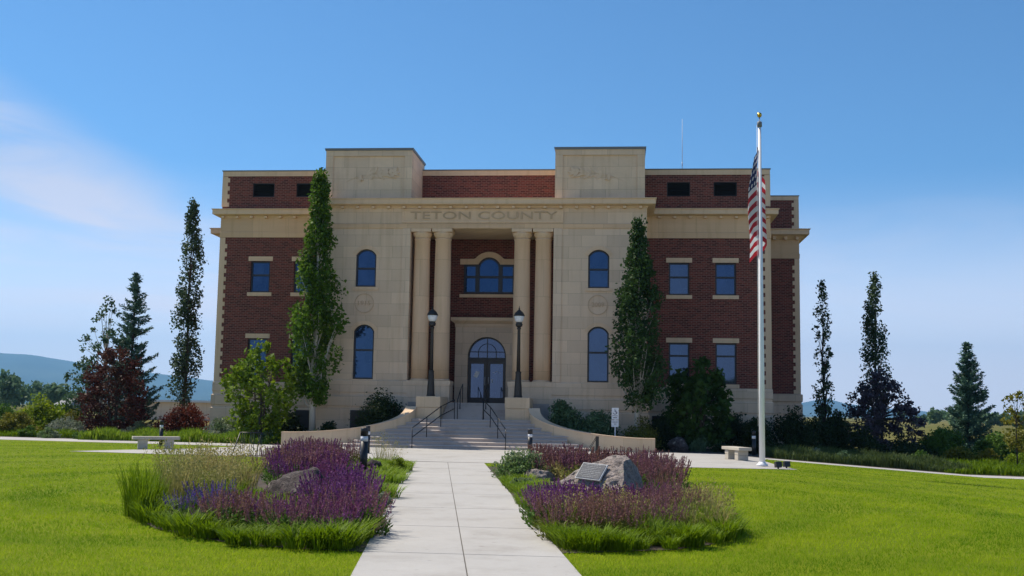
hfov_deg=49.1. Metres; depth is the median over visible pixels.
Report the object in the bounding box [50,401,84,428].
lime shrub
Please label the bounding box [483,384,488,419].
handrail
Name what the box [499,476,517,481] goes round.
groundcover tuft
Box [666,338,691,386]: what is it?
window
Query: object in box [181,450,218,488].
straw grass tuft
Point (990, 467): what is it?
meadow grass
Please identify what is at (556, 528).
green grass tuft
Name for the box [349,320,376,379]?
window
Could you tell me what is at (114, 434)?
meadow grass
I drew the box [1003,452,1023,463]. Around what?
yellow shrub
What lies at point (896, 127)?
sky
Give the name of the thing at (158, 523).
green grass tuft
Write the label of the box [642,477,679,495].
salvia
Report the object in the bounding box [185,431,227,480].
straw grass tuft
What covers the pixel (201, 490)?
salvia
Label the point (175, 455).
straw grass tuft
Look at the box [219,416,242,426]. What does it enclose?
lime shrub
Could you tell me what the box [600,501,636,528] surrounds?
salvia
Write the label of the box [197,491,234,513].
salvia
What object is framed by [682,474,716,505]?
straw grass tuft
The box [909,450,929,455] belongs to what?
green shrub
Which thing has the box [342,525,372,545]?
green grass tuft
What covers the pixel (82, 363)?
river birch
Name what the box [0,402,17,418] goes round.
lime shrub
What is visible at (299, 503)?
salvia
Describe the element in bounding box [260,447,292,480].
salvia
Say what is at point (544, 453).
salvia
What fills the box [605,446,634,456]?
salvia
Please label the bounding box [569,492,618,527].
salvia
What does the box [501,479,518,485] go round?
groundcover tuft
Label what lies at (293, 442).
salvia
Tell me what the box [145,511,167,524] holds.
green grass tuft
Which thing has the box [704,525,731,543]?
green grass tuft
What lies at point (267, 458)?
salvia
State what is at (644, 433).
brown shrub
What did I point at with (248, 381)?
young maple
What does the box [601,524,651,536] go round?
green grass tuft
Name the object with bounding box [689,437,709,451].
pale tuft
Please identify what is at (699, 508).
green grass tuft
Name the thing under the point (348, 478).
salvia
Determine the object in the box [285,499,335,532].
salvia
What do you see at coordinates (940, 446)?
green shrub
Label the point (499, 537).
walk
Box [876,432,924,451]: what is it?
dark shrub
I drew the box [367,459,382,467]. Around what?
rock
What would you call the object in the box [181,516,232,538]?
green grass tuft
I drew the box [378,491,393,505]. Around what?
sage mound
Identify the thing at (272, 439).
lime shrub
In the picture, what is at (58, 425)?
silver mound
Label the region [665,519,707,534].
green grass tuft
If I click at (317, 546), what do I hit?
green grass tuft
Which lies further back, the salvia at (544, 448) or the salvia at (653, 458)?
the salvia at (544, 448)
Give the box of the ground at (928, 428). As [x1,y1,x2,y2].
[10,404,1023,476]
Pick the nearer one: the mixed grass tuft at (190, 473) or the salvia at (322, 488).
the salvia at (322, 488)
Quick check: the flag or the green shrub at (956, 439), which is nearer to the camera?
the flag
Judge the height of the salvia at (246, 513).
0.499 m
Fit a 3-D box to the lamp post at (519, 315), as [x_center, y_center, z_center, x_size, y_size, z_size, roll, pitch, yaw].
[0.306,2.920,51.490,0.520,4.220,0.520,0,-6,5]
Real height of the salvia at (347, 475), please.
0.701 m
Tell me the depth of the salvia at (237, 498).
15.14 m
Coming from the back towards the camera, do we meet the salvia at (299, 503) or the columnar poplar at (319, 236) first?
the columnar poplar at (319, 236)
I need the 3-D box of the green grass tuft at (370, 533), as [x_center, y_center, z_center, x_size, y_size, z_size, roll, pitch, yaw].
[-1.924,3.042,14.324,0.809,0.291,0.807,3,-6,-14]
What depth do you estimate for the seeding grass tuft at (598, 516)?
14.62 m
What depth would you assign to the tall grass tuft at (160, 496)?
17.29 m
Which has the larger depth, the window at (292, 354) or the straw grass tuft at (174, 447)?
the window at (292, 354)
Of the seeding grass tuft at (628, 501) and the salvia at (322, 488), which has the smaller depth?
the seeding grass tuft at (628, 501)
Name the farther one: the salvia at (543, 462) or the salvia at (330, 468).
the salvia at (543, 462)
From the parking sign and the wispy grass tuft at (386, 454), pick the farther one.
the parking sign
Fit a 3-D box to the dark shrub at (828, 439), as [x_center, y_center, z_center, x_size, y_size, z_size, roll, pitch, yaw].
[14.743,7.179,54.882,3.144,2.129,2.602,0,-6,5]
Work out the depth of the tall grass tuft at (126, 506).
16.46 m
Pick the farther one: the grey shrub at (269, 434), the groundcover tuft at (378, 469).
the grey shrub at (269, 434)
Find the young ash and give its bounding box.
[1000,390,1023,463]
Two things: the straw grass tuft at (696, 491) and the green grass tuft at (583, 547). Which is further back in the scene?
the straw grass tuft at (696, 491)
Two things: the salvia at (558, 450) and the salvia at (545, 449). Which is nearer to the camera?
the salvia at (558, 450)
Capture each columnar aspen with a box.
[165,197,208,418]
[809,279,834,422]
[858,271,896,436]
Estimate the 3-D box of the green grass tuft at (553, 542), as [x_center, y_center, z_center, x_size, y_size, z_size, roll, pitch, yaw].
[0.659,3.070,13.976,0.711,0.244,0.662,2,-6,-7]
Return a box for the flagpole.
[756,112,767,465]
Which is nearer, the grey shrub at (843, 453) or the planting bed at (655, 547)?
the planting bed at (655, 547)
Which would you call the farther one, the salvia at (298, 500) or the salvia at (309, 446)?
the salvia at (309, 446)
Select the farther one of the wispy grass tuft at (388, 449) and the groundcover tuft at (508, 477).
the wispy grass tuft at (388, 449)
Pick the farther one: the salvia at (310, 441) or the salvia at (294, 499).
the salvia at (310, 441)
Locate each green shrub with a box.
[884,442,939,457]
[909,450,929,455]
[916,427,956,457]
[929,424,975,450]
[970,431,1021,459]
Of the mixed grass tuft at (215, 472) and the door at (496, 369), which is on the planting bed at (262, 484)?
the mixed grass tuft at (215, 472)
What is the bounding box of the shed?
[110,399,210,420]
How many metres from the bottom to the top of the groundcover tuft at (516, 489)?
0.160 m
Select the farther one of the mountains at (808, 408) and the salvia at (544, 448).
the mountains at (808, 408)
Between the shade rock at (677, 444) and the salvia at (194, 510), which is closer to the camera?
the salvia at (194, 510)
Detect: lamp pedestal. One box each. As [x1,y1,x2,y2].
[416,396,446,418]
[505,397,532,420]
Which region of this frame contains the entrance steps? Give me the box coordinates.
[342,402,589,451]
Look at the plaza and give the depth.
40.81 m
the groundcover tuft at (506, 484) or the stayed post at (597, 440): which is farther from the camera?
the stayed post at (597, 440)
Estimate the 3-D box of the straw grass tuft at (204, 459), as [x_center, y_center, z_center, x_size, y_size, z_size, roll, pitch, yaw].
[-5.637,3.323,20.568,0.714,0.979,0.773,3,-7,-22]
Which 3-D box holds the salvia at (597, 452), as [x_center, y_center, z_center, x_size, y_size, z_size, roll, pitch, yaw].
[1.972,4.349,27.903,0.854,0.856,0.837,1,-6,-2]
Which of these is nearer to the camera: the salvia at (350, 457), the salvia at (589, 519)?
the salvia at (589, 519)
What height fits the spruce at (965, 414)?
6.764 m
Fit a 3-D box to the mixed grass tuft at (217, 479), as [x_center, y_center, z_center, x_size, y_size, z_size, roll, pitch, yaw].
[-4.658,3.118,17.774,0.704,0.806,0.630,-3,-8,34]
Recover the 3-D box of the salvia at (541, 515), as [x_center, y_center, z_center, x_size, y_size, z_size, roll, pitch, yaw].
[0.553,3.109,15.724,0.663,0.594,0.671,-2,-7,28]
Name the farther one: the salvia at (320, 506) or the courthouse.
the courthouse
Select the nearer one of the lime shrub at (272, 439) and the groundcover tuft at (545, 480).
the groundcover tuft at (545, 480)
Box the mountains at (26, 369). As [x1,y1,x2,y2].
[0,353,212,403]
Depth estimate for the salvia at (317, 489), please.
15.41 m
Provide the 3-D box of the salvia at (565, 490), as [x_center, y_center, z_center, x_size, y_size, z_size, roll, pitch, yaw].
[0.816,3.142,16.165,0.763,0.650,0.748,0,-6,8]
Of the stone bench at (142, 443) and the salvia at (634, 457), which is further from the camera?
the stone bench at (142, 443)
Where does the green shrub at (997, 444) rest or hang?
on the planting bed at (712, 452)
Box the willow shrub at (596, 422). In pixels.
[568,409,621,435]
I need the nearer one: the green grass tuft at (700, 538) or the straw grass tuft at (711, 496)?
the green grass tuft at (700, 538)
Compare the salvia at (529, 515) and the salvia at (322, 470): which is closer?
the salvia at (529, 515)
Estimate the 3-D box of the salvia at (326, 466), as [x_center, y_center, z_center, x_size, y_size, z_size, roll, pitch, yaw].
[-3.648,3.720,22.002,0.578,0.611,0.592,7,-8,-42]
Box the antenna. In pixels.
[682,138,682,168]
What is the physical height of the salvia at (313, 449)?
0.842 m
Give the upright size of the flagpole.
11.902 m
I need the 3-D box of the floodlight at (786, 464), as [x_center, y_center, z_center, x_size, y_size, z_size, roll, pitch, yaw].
[8.964,5.780,36.570,0.200,0.262,0.182,2,-6,-12]
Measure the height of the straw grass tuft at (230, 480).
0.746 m
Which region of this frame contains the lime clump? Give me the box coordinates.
[388,454,408,469]
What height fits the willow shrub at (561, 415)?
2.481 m
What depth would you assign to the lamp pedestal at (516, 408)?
50.65 m
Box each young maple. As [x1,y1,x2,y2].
[218,338,298,436]
[661,356,734,450]
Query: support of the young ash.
on the planting bed at (712, 452)
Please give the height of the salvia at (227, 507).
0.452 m
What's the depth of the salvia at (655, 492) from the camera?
16.30 m
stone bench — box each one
[132,436,179,448]
[722,446,751,460]
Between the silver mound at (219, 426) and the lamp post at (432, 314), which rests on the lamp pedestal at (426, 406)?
the lamp post at (432, 314)
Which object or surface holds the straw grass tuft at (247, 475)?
on the planting bed at (262, 484)
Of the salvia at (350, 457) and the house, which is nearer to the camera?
the salvia at (350, 457)
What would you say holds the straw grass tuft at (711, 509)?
on the planting bed at (655, 547)
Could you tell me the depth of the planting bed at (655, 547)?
13.74 m
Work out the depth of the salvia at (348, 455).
23.50 m
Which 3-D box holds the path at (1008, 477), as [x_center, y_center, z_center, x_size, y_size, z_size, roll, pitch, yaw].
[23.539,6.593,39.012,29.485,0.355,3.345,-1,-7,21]
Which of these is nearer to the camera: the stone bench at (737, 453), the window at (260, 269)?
the stone bench at (737, 453)
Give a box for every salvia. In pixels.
[163,489,199,515]
[182,480,228,513]
[187,497,216,514]
[191,488,226,514]
[195,484,250,528]
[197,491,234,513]
[198,478,242,512]
[198,492,238,516]
[210,496,248,522]
[211,491,265,528]
[212,492,258,517]
[215,489,258,513]
[220,487,271,520]
[223,484,267,509]
[235,498,278,530]
[240,489,289,529]
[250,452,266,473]
[258,490,309,523]
[258,495,307,535]
[259,493,304,526]
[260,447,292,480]
[262,453,286,482]
[264,444,296,477]
[265,445,296,480]
[266,453,294,484]
[271,462,291,479]
[272,489,333,527]
[274,443,307,467]
[281,461,310,475]
[283,441,322,473]
[283,450,306,472]
[283,461,308,473]
[284,438,301,448]
[284,493,320,517]
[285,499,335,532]
[286,451,314,469]
[291,440,320,453]
[294,436,324,447]
[295,481,340,518]
[297,442,331,467]
[298,454,325,470]
[298,474,327,498]
[299,438,338,461]
[299,470,353,503]
[300,447,330,461]
[302,464,344,484]
[303,481,355,521]
[306,437,337,464]
[306,479,348,496]
[308,460,331,475]
[308,495,339,527]
[308,501,348,525]
[312,493,361,524]
[313,444,341,466]
[313,502,363,529]
[314,462,336,474]
[314,493,363,526]
[316,450,347,472]
[318,449,351,469]
[321,495,367,520]
[324,441,349,467]
[325,469,358,485]
[326,472,369,493]
[326,494,367,517]
[327,459,363,472]
[328,463,365,483]
[328,467,366,483]
[329,476,375,509]
[331,485,376,504]
[335,462,381,502]
[335,481,390,525]
[336,442,351,462]
[337,474,381,517]
[337,488,395,536]
[339,477,380,509]
[340,488,395,534]
[341,467,385,509]
[342,439,360,463]
[343,445,354,462]
[517,483,555,512]
[521,485,556,520]
[521,490,542,519]
[524,481,575,527]
[524,490,570,529]
[527,443,552,462]
[529,443,551,467]
[529,475,583,502]
[529,490,579,537]
[532,445,559,466]
[534,456,554,472]
[537,447,557,467]
[539,505,577,540]
[540,448,566,475]
[543,447,575,478]
[543,483,584,503]
[543,485,596,521]
[547,487,590,526]
[549,445,578,460]
[552,484,591,505]
[555,494,601,532]
[558,442,582,451]
[558,447,588,479]
[559,450,587,479]
[560,484,606,494]
[565,480,596,491]
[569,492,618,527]
[575,446,606,467]
[575,486,622,525]
[580,454,604,463]
[584,493,634,533]
[599,490,644,501]
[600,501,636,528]
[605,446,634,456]
[607,484,659,519]
[612,481,659,493]
[613,493,660,537]
[617,449,647,471]
[620,449,645,476]
[627,444,657,458]
[628,488,669,515]
[631,496,666,524]
[632,458,656,486]
[634,482,673,506]
[635,487,679,509]
[642,450,665,465]
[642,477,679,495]
[643,448,673,462]
[644,454,673,464]
[644,465,666,488]
[645,496,691,532]
[646,481,693,504]
[648,453,691,493]
[649,454,691,489]
[651,467,686,494]
[658,474,681,490]
[659,456,686,489]
[662,501,698,522]
[665,488,708,508]
[677,485,712,505]
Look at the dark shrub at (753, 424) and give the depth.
51.06 m
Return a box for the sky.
[0,0,1023,414]
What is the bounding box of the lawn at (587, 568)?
[0,439,1023,575]
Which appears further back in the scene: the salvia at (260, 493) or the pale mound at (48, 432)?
the pale mound at (48, 432)
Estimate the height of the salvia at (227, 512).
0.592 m
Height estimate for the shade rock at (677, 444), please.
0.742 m
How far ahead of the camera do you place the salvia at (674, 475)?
21.01 m
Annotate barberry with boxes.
[150,402,209,432]
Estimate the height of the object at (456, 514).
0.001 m
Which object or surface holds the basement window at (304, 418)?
in the courthouse
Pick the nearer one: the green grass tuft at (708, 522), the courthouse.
the green grass tuft at (708, 522)
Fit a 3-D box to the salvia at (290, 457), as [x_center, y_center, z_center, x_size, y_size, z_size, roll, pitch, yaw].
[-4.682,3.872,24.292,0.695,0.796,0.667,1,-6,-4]
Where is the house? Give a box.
[54,399,86,415]
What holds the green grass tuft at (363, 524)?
on the planting bed at (262, 484)
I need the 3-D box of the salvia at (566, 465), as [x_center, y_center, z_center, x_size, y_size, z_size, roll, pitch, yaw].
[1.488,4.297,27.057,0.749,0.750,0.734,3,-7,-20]
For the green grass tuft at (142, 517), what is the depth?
15.65 m
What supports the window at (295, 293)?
in the courthouse
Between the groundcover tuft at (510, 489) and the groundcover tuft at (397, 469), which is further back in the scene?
the groundcover tuft at (397, 469)
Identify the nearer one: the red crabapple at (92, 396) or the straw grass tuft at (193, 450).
the straw grass tuft at (193, 450)
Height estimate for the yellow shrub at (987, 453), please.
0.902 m
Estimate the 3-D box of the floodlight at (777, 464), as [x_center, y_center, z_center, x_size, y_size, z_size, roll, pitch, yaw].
[8.462,5.645,35.603,0.200,0.262,0.182,2,-6,-12]
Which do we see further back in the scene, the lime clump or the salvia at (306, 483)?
the lime clump
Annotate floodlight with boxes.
[774,461,781,468]
[782,461,790,467]
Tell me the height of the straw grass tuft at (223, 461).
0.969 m
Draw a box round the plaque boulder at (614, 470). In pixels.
[560,455,643,491]
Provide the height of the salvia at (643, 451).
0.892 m
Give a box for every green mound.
[15,424,35,436]
[62,406,84,426]
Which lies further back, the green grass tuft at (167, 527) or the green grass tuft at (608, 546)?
the green grass tuft at (167, 527)
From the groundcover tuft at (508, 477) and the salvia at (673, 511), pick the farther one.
the groundcover tuft at (508, 477)
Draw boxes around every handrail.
[411,399,454,447]
[457,384,462,418]
[482,400,505,449]
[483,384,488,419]
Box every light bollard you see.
[157,420,163,445]
[360,428,368,470]
[366,426,370,453]
[528,429,532,448]
[752,431,755,455]
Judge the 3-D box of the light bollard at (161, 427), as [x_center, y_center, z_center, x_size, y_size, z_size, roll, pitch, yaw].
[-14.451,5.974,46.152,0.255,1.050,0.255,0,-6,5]
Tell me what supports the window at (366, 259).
in the courthouse
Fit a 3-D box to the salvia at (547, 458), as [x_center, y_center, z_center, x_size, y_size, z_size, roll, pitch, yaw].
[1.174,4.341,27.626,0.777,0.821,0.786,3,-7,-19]
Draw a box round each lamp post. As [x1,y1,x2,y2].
[426,307,437,395]
[514,306,524,397]
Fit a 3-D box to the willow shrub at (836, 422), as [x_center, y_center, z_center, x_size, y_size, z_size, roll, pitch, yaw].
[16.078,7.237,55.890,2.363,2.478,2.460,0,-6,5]
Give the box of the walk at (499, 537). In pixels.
[351,462,580,575]
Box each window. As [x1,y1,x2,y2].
[245,333,269,381]
[247,256,272,295]
[289,334,312,379]
[290,257,307,295]
[294,410,308,429]
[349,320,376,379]
[350,410,373,427]
[352,245,378,289]
[459,252,513,297]
[584,323,611,382]
[585,246,612,291]
[666,258,691,298]
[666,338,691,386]
[713,258,738,298]
[713,338,738,387]
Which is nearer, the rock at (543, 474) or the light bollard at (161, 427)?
the rock at (543, 474)
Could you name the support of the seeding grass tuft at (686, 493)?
on the planting bed at (655, 547)
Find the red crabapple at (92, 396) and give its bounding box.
[73,346,150,430]
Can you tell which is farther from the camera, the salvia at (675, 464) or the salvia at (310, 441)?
the salvia at (310, 441)
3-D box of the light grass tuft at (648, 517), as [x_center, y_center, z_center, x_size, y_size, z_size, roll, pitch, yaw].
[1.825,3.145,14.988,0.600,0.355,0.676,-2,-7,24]
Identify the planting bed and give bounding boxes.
[0,430,280,444]
[146,465,398,551]
[487,466,722,552]
[658,449,1023,476]
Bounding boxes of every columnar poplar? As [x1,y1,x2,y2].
[284,167,349,430]
[605,214,672,436]
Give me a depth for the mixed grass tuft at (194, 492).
16.77 m
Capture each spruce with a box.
[97,272,167,429]
[944,341,998,455]
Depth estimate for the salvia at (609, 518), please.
14.25 m
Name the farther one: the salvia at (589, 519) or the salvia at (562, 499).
the salvia at (562, 499)
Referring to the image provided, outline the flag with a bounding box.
[748,147,766,261]
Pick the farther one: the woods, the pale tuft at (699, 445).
the woods
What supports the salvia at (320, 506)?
on the planting bed at (262, 484)
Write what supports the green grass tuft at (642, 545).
on the planting bed at (655, 547)
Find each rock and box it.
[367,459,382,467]
[524,469,554,480]
[667,436,688,451]
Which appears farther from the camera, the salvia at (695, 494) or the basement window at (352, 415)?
the basement window at (352, 415)
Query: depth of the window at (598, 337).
52.95 m
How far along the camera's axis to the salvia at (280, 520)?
13.94 m
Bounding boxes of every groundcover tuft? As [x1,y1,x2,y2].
[363,468,399,474]
[368,464,396,470]
[378,482,410,497]
[379,473,406,483]
[382,466,409,472]
[383,461,415,470]
[386,469,411,479]
[400,464,414,471]
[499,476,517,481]
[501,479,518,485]
[504,481,517,488]
[506,485,526,491]
[509,473,539,478]
[512,487,527,494]
[512,488,528,497]
[513,479,542,484]
[513,481,537,487]
[513,495,530,503]
[514,498,529,507]
[530,477,550,483]
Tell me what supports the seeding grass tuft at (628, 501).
on the planting bed at (655, 547)
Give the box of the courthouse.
[209,146,810,448]
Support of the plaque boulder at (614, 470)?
on the planting bed at (655, 547)
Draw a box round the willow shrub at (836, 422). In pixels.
[821,409,853,447]
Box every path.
[0,437,264,445]
[768,458,1023,478]
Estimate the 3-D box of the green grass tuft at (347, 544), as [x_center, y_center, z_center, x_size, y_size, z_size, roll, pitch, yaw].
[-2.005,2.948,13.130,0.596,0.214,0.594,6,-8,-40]
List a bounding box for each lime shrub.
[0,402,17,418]
[9,392,68,429]
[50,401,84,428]
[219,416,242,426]
[263,435,280,444]
[1003,429,1023,454]
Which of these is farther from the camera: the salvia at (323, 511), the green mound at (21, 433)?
the green mound at (21, 433)
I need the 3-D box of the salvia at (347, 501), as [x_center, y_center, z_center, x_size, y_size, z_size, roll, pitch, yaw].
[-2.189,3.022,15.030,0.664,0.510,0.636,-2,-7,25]
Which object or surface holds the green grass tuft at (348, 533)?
on the planting bed at (262, 484)
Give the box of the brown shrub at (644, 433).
[611,415,665,450]
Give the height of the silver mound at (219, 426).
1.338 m
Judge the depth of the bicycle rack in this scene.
37.73 m
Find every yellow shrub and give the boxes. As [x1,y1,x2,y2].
[0,411,42,431]
[940,446,976,461]
[970,448,1004,462]
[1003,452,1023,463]
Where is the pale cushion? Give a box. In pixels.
[510,477,534,483]
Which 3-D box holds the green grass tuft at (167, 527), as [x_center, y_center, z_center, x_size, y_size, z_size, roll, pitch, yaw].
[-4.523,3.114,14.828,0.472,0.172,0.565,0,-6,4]
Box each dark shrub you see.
[278,409,307,431]
[318,420,336,430]
[642,409,687,449]
[713,412,748,446]
[734,416,777,453]
[766,405,827,448]
[800,413,840,449]
[836,425,888,454]
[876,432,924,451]
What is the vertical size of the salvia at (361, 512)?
0.634 m
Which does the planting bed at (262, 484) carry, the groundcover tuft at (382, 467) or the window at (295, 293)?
the groundcover tuft at (382, 467)
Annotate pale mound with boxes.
[37,427,61,437]
[72,430,86,438]
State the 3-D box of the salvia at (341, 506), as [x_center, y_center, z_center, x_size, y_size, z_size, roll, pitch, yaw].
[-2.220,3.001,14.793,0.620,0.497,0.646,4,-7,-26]
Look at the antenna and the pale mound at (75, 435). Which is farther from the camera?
the antenna
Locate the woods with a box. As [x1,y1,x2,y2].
[0,368,1023,427]
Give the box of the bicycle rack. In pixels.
[231,432,262,456]
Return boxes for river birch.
[62,295,143,427]
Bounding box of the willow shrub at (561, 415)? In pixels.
[547,399,590,430]
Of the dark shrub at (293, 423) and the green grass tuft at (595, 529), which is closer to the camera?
the green grass tuft at (595, 529)
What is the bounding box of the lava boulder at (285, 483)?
[267,467,323,500]
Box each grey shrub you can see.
[254,430,276,439]
[712,442,731,452]
[837,450,851,457]
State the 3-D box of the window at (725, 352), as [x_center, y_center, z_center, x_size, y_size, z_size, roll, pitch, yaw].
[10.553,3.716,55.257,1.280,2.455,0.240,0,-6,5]
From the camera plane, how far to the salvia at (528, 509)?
16.81 m
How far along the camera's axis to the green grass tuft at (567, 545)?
13.40 m
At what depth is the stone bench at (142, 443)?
42.42 m
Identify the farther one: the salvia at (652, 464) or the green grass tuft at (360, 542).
the salvia at (652, 464)
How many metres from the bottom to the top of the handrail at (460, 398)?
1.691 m
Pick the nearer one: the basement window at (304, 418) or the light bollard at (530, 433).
the light bollard at (530, 433)
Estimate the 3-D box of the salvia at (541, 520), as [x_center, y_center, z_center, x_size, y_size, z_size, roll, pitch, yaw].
[0.603,2.995,14.868,0.706,0.644,0.647,-2,-7,25]
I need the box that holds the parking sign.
[611,408,618,435]
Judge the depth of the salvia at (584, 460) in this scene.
27.05 m
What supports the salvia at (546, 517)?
on the planting bed at (655, 547)
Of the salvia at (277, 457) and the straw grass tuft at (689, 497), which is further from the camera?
the salvia at (277, 457)
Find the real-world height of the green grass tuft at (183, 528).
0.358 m
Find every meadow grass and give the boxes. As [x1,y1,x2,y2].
[0,428,83,437]
[78,426,281,443]
[757,443,974,473]
[931,457,1023,475]
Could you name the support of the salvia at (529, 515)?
on the planting bed at (655, 547)
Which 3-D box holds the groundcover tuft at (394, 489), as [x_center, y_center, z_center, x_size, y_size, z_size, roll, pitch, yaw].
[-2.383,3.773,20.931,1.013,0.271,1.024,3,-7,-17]
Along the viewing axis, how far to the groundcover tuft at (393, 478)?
24.89 m
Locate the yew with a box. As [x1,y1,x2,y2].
[347,387,403,426]
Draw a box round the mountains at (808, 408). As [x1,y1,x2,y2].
[801,399,926,417]
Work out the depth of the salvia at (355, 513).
14.36 m
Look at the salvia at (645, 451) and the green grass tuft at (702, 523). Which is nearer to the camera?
the green grass tuft at (702, 523)
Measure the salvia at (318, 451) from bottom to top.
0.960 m
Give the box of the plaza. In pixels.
[80,445,796,469]
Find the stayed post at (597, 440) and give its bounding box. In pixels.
[588,436,598,449]
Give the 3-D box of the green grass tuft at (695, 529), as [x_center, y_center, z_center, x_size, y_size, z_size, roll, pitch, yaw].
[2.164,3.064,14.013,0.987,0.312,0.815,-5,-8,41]
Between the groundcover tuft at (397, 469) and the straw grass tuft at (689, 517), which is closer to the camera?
the straw grass tuft at (689, 517)
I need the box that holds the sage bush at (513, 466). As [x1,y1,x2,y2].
[488,446,554,477]
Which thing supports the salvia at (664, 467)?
on the planting bed at (655, 547)
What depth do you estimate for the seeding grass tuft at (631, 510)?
14.73 m
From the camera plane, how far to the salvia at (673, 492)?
16.51 m
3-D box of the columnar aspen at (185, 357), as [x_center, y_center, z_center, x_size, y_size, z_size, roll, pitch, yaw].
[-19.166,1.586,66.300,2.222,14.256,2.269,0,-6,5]
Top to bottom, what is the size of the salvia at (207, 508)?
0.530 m
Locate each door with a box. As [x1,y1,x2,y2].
[467,360,486,402]
[487,360,505,402]
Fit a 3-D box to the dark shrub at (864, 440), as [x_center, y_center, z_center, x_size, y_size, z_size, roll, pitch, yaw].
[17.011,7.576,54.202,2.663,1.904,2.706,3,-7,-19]
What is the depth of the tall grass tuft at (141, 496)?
16.08 m
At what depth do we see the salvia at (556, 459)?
28.43 m
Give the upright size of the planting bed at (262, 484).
0.001 m
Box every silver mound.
[44,416,86,431]
[121,421,157,432]
[201,416,236,434]
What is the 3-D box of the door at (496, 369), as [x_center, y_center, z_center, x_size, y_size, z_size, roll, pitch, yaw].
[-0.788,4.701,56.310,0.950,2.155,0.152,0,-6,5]
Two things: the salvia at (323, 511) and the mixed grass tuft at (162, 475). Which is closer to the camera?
the salvia at (323, 511)
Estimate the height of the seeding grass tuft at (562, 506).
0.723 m
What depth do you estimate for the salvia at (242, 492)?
15.81 m
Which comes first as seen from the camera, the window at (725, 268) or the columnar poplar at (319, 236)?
the columnar poplar at (319, 236)
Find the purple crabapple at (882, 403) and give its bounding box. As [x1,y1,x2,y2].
[837,367,929,449]
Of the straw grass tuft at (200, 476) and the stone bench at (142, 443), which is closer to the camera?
the straw grass tuft at (200, 476)
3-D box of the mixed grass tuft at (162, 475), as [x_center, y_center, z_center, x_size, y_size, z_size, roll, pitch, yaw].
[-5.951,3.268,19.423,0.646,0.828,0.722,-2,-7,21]
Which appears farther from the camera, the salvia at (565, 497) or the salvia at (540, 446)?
the salvia at (540, 446)
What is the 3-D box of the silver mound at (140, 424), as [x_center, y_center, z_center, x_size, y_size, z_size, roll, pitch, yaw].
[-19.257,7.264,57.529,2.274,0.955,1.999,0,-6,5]
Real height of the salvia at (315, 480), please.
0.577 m
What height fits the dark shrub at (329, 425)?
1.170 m
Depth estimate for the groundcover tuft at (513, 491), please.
20.55 m
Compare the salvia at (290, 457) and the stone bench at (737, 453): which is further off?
the stone bench at (737, 453)
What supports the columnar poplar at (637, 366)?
on the planting bed at (712, 452)
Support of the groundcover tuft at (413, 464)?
on the planting bed at (262, 484)
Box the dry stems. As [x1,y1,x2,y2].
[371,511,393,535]
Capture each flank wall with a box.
[281,406,415,444]
[529,408,654,451]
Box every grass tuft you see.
[111,493,182,508]
[113,460,158,516]
[121,467,164,519]
[124,495,180,509]
[128,461,170,501]
[129,497,181,522]
[140,432,193,498]
[144,508,184,528]
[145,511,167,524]
[149,477,175,504]
[151,460,180,491]
[152,442,201,475]
[156,507,222,536]
[157,445,207,508]
[157,515,175,530]
[165,462,204,496]
[169,453,215,490]
[170,440,213,468]
[179,464,216,512]
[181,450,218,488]
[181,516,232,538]
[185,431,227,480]
[186,442,221,474]
[190,462,228,495]
[190,515,237,537]
[199,449,244,483]
[203,461,238,487]
[203,466,239,499]
[203,522,246,540]
[205,523,268,545]
[206,437,244,477]
[213,463,242,487]
[216,460,252,495]
[217,528,252,544]
[220,449,250,480]
[223,437,273,489]
[227,524,282,545]
[240,519,291,540]
[251,524,293,545]
[263,520,333,548]
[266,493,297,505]
[281,518,361,549]
[293,520,348,544]
[304,518,377,548]
[321,530,362,549]
[331,515,380,541]
[338,515,389,538]
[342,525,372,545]
[368,431,393,458]
[372,429,388,459]
[378,436,398,458]
[380,444,393,459]
[530,518,583,540]
[538,522,586,541]
[538,523,580,543]
[541,522,581,539]
[542,484,586,527]
[542,527,583,546]
[542,527,591,549]
[553,524,606,548]
[563,523,621,550]
[564,485,599,519]
[570,538,594,550]
[572,522,631,536]
[590,504,610,524]
[595,526,637,550]
[597,481,621,506]
[597,484,629,506]
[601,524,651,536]
[606,529,649,551]
[607,484,647,519]
[612,493,644,529]
[624,526,667,545]
[632,534,658,549]
[633,509,665,525]
[633,515,669,533]
[635,520,690,544]
[641,499,672,525]
[650,507,686,526]
[650,519,673,529]
[652,531,693,549]
[657,520,714,546]
[661,478,698,508]
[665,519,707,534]
[665,521,725,546]
[670,502,737,522]
[671,491,710,525]
[677,486,712,510]
[679,517,722,526]
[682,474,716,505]
[685,481,712,505]
[685,513,746,528]
[694,514,754,540]
[696,477,740,518]
[699,492,731,523]
[700,483,733,509]
[700,506,750,518]
[701,481,728,505]
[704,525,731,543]
[715,514,756,535]
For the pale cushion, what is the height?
0.274 m
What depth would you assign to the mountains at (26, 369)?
8411.33 m
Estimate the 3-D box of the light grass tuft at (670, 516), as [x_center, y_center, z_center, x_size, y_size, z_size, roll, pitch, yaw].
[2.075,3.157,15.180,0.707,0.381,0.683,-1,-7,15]

